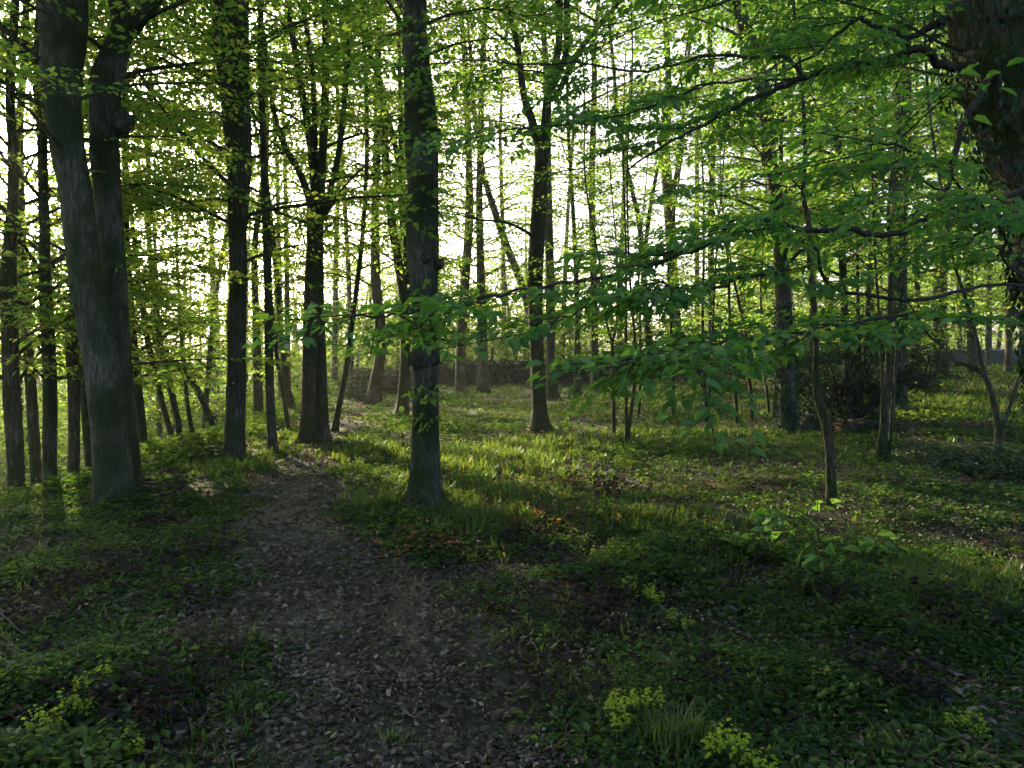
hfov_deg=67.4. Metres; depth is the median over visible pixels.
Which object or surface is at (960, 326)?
tree
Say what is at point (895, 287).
tree
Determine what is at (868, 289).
tree
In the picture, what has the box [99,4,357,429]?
tree
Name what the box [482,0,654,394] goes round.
tree
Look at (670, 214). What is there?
tree
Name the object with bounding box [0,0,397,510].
tree
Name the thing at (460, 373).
tree
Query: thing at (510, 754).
fallen leaves
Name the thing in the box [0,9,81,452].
tree
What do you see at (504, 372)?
garden wall
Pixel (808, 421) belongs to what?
tree stump
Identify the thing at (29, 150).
sky
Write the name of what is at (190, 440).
bank undergrowth
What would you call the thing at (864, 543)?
seedling
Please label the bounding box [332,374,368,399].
evergreen bush
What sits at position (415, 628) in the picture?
path
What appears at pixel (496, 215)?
tree
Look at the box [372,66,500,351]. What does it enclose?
tree
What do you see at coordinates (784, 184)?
tree
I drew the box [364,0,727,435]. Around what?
tree
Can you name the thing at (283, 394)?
tree
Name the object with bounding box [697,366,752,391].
ivy mound
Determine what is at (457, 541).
russet leaves
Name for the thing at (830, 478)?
tree
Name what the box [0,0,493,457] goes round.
tree
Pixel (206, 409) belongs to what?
tree
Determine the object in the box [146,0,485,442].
tree
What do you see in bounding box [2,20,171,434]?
tree
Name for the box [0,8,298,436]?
tree
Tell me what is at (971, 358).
tree
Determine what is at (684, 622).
spurge plant
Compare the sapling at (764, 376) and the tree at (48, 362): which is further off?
the sapling at (764, 376)
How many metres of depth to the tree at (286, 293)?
24.82 m
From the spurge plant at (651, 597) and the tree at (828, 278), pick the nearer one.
the spurge plant at (651, 597)
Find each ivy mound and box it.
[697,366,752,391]
[882,440,1023,484]
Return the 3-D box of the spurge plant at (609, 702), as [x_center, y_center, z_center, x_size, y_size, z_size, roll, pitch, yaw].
[0.477,1.347,3.111,0.295,0.264,0.164,-2,3,-36]
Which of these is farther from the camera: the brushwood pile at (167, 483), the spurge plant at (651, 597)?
the brushwood pile at (167, 483)
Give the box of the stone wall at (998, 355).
[923,349,1020,365]
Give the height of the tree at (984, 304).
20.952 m
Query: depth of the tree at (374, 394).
23.24 m
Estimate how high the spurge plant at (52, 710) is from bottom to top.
0.236 m
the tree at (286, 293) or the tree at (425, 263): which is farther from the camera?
the tree at (286, 293)
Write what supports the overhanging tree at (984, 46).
on the ground at (946, 534)
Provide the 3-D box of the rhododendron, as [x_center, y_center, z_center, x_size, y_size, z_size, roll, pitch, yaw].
[12.451,-0.493,24.098,2.867,2.723,3.334,0,2,0]
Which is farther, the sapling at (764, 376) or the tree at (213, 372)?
the tree at (213, 372)
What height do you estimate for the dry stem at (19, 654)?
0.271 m
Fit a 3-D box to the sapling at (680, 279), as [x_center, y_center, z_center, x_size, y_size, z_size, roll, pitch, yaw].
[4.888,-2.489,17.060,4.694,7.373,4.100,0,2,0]
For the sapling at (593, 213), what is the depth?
13.97 m
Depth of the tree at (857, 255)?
17.52 m
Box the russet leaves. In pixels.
[363,428,783,559]
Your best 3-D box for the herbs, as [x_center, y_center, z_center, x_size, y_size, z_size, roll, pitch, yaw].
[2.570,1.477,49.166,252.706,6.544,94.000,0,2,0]
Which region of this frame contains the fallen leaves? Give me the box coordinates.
[0,372,1023,767]
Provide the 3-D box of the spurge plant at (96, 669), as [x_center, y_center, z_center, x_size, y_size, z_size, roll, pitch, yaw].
[-1.878,1.365,3.443,0.114,0.200,0.233,0,2,0]
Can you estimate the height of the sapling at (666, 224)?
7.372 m
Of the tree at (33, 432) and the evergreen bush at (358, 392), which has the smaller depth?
the tree at (33, 432)
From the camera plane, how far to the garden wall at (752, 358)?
38.95 m
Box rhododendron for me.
[861,330,967,392]
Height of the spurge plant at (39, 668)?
0.212 m
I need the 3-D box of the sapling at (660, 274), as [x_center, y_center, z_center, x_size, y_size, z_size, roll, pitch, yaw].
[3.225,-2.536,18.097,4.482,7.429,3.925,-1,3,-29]
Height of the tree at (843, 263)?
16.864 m
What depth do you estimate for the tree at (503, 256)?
46.44 m
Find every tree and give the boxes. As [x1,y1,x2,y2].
[0,0,204,469]
[0,0,227,469]
[0,0,287,495]
[0,0,288,475]
[0,0,295,480]
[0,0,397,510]
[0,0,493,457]
[0,1,215,484]
[0,1,291,449]
[0,1,301,436]
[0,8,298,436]
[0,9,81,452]
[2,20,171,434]
[7,1,252,427]
[20,14,319,432]
[29,24,262,440]
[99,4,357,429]
[120,0,403,452]
[120,132,204,404]
[132,2,403,430]
[136,25,291,415]
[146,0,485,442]
[155,4,366,414]
[164,4,366,416]
[176,0,395,384]
[206,71,361,399]
[242,0,1023,458]
[249,0,490,431]
[254,1,448,386]
[254,27,409,380]
[261,0,486,403]
[265,0,545,418]
[287,0,622,508]
[335,54,461,373]
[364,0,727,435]
[368,0,569,385]
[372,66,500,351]
[386,0,542,390]
[386,0,578,392]
[430,30,567,359]
[453,0,656,399]
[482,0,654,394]
[505,101,621,359]
[508,0,675,389]
[522,0,740,393]
[557,68,688,349]
[572,0,985,433]
[577,0,955,506]
[621,0,804,391]
[623,1,741,383]
[639,32,768,353]
[645,0,821,368]
[666,0,916,419]
[684,0,958,418]
[702,0,1023,454]
[707,0,926,376]
[723,1,1015,390]
[727,1,1002,412]
[728,23,838,333]
[753,5,910,352]
[757,0,1001,460]
[772,0,1001,413]
[784,0,963,368]
[797,1,1011,364]
[873,4,1000,373]
[881,44,1019,348]
[912,20,1013,371]
[913,40,1011,374]
[920,32,1022,366]
[928,31,1023,314]
[929,48,1022,340]
[976,261,1020,336]
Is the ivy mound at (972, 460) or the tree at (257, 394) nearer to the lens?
the ivy mound at (972, 460)
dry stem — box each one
[0,613,25,633]
[0,634,37,656]
[0,641,48,659]
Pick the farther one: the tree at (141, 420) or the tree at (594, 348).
the tree at (594, 348)
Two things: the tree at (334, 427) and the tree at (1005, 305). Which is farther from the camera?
the tree at (1005, 305)
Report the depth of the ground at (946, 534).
6.74 m
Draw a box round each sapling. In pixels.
[488,2,718,434]
[503,1,724,440]
[546,118,724,418]
[567,112,766,416]
[619,99,821,422]
[625,110,837,424]
[641,120,833,419]
[683,158,858,413]
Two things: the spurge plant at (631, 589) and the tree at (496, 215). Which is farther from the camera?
the tree at (496, 215)
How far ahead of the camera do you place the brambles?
4.24 m
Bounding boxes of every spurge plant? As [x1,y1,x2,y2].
[16,658,66,684]
[20,688,94,736]
[71,661,112,693]
[95,720,144,767]
[603,686,665,738]
[621,574,637,598]
[642,580,665,618]
[665,607,694,632]
[699,718,778,767]
[943,704,991,740]
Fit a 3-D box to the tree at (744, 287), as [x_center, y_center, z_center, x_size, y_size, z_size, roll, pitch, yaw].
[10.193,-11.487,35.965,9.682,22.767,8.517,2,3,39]
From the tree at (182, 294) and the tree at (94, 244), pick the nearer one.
the tree at (94, 244)
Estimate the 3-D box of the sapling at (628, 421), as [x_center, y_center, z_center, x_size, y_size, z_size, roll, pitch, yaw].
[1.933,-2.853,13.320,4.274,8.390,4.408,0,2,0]
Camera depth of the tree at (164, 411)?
14.99 m
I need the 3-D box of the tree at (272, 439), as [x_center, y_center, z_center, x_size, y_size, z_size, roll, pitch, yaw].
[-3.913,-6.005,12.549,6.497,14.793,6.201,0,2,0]
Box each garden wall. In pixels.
[438,355,701,384]
[716,351,912,373]
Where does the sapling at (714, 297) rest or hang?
on the ground at (946, 534)
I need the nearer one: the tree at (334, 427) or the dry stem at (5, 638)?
the dry stem at (5, 638)
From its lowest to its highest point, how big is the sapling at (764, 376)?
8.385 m
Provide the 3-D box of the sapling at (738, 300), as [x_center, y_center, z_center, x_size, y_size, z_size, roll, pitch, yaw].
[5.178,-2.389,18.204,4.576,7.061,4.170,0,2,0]
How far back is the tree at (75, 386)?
11.48 m
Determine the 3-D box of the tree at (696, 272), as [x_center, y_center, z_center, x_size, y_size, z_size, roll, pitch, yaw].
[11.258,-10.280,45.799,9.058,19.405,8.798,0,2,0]
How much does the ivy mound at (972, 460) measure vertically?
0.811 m
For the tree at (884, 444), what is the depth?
11.37 m
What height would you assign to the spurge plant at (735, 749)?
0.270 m
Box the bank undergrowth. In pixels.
[0,362,366,499]
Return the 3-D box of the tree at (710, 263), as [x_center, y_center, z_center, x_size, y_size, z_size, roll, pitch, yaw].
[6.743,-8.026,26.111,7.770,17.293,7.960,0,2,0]
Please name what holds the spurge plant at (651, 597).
on the ground at (946, 534)
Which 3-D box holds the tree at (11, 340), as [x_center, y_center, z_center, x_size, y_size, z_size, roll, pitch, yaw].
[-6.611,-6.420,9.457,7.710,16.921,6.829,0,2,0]
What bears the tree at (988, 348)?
on the ground at (946, 534)
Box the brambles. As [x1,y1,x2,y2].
[0,467,1023,767]
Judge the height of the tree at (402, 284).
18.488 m
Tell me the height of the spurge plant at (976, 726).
0.171 m
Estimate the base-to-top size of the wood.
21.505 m
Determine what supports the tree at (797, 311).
on the ground at (946, 534)
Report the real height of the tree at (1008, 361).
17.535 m
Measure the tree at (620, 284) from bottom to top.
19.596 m
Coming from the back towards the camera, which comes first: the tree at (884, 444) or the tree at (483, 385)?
the tree at (483, 385)
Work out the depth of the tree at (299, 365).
39.71 m
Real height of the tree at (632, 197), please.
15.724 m
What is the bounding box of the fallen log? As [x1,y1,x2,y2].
[834,421,879,432]
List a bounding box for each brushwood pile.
[85,470,203,498]
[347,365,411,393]
[821,415,914,433]
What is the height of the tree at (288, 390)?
14.841 m
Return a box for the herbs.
[0,360,1023,767]
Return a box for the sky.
[0,0,1021,370]
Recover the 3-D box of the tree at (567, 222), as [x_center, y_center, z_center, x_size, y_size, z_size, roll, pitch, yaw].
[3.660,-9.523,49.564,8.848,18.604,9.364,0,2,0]
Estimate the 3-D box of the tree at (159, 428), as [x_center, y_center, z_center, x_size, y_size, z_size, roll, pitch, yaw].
[-12.118,-7.173,26.877,8.529,19.733,7.524,0,2,0]
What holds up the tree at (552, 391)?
on the ground at (946, 534)
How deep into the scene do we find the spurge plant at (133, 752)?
2.94 m
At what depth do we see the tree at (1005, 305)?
42.92 m
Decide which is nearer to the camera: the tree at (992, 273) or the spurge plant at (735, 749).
the spurge plant at (735, 749)
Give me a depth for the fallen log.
14.72 m
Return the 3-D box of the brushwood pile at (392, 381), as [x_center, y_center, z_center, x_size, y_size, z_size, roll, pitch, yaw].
[-4.693,-0.173,29.547,3.633,1.113,1.809,0,2,0]
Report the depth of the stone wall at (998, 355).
40.02 m
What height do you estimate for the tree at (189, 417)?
14.595 m
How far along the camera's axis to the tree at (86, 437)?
12.80 m
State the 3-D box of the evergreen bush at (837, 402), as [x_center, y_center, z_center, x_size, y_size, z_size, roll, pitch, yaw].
[7.929,-0.774,17.862,4.298,4.301,3.025,0,2,0]
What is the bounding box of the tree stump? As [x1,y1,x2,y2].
[798,413,832,432]
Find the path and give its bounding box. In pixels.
[219,402,597,767]
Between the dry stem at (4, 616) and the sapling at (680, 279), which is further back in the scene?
the sapling at (680, 279)
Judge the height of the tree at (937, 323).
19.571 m
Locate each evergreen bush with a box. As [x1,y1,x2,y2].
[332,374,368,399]
[760,256,950,420]
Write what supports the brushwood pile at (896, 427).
on the ground at (946, 534)
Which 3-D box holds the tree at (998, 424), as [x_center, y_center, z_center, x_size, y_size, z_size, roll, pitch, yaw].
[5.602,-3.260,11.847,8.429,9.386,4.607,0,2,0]
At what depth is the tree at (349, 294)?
30.80 m
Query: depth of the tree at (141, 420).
13.48 m
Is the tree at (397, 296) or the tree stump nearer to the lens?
the tree stump
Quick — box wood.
[0,160,1022,480]
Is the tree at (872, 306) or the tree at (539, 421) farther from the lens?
the tree at (872, 306)
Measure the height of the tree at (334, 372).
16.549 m
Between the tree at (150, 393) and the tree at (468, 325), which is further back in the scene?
the tree at (468, 325)
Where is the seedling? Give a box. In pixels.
[719,495,929,582]
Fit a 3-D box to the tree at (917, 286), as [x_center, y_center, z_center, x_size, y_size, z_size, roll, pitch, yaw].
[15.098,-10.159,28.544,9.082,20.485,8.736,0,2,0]
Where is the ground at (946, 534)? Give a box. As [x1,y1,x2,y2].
[0,354,1023,767]
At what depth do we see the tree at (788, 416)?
14.95 m

